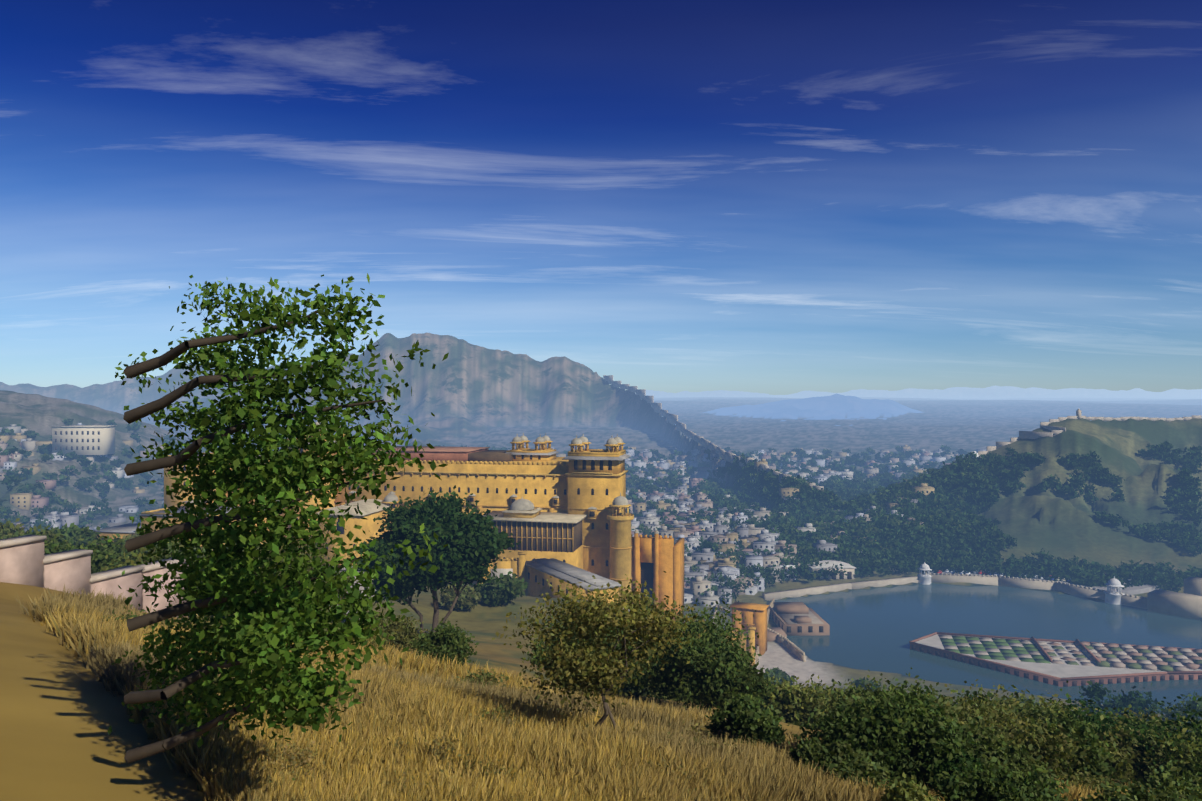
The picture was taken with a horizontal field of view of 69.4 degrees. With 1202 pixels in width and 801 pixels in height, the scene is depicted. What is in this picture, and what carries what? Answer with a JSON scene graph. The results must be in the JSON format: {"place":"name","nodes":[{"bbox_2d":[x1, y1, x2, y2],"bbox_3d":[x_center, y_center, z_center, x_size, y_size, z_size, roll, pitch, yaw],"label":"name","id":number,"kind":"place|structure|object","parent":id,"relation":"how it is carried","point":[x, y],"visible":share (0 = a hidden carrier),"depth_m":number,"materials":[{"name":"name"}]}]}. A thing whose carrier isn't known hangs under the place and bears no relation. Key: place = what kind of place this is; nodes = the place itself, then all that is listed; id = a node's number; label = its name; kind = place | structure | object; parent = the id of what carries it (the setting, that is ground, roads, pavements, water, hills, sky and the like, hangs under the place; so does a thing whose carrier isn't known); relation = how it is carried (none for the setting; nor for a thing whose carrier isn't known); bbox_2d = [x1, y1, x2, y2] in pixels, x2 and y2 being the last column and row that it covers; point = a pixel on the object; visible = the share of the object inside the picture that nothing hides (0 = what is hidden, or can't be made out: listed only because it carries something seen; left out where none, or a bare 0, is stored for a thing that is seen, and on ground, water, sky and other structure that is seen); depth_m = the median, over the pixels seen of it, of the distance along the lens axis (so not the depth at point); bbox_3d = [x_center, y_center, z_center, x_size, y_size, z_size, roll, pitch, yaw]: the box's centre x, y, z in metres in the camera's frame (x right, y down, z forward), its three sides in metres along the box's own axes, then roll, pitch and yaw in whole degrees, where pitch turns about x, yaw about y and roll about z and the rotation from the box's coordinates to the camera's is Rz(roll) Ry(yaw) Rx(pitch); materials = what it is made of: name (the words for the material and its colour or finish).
{"place":"outdoors","nodes":[
{"label":"outdoors","id":0,"kind":"place"},
{"bbox_2d":[0,333,1201,800],"bbox_3d":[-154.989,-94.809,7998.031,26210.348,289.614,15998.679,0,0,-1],"label":"terrain","id":1,"kind":"structure","parent":0,"point":[58,717],"depth_m":887.82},
{"bbox_2d":[0,535,186,618],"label":"hillside wall","id":2,"kind":"structure","parent":1,"relation":"on","point":[24,560],"depth_m":35.62,"materials":[{"name":"paint"}]},
{"bbox_2d":[123,311,383,762],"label":"tree branches","id":3,"kind":"object","parent":1,"relation":"on","point":[138,542],"visible":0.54,"depth_m":6.55,"materials":[{"name":"brown plant"}]},
{"bbox_2d":[93,422,683,622],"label":"fort palace","id":4,"kind":"structure","parent":1,"relation":"on","point":[543,501],"depth_m":323.18,"materials":[{"name":"stone"}]},
{"bbox_2d":[0,423,986,606],"bbox_3d":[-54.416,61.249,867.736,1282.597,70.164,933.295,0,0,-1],"label":"town buildings","id":5,"kind":"structure","parent":1,"relation":"on","point":[81,439],"depth_m":652.96,"materials":[{"name":"paint"}]},
{"bbox_2d":[0,418,993,601],"bbox_3d":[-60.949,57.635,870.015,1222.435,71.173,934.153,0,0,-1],"label":"tree foliage","id":6,"kind":"object","parent":1,"relation":"on","point":[848,549],"visible":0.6,"depth_m":637.54,"materials":[{"name":"green plant"}]},
{"bbox_2d":[15,584,1180,800],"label":"grass tufts","id":7,"kind":"object","parent":1,"relation":"on","point":[557,756],"visible":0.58,"depth_m":9.72,"materials":[{"name":"yellow plant"}]},
{"bbox_2d":[0,485,1201,789],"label":"trees","id":8,"kind":"object","parent":1,"relation":"on","point":[576,645],"depth_m":29.71,"materials":[{"name":"green plant"}]},
{"bbox_2d":[101,273,1125,793],"bbox_3d":[-6.754,4.782,21.352,31.690,12.128,16.665,0,1,45],"label":"tree foliage","id":9,"kind":"object","parent":1,"relation":"on","point":[255,635],"visible":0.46,"depth_m":6.03,"materials":[{"name":"green plant"}]},
{"bbox_2d":[479,552,805,667],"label":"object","id":10,"kind":"object","parent":1,"relation":"on","point":[535,572],"visible":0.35,"depth_m":291.41,"materials":[{"name":"stone"}]},
{"bbox_2d":[324,375,1201,596],"bbox_3d":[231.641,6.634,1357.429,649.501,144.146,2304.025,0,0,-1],"label":"fortification wall","id":11,"kind":"structure","parent":1,"relation":"on","point":[701,440],"depth_m":810.02,"materials":[{"name":"beige stone"}]},
{"bbox_2d":[705,441,1201,800],"bbox_3d":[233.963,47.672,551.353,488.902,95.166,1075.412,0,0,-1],"label":"tree foliage","id":12,"kind":"object","parent":1,"relation":"on","point":[967,762],"visible":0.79,"depth_m":16.22,"materials":[{"name":"green plant"}]},
{"bbox_2d":[762,560,1201,686],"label":"embankment","id":13,"kind":"structure","parent":1,"relation":"on","point":[1076,662],"depth_m":342.38,"materials":[{"name":"stone"}]},
{"bbox_2d":[0,0,1201,394],"label":"sky","id":14,"kind":"structure","parent":0,"point":[771,197],"materials":[{"name":"blue"}]},
{"bbox_2d":[768,583,1201,717],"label":"lake water","id":15,"kind":"structure","parent":0,"point":[877,629],"depth_m":373.13,"materials":[{"name":"blue liquid"}]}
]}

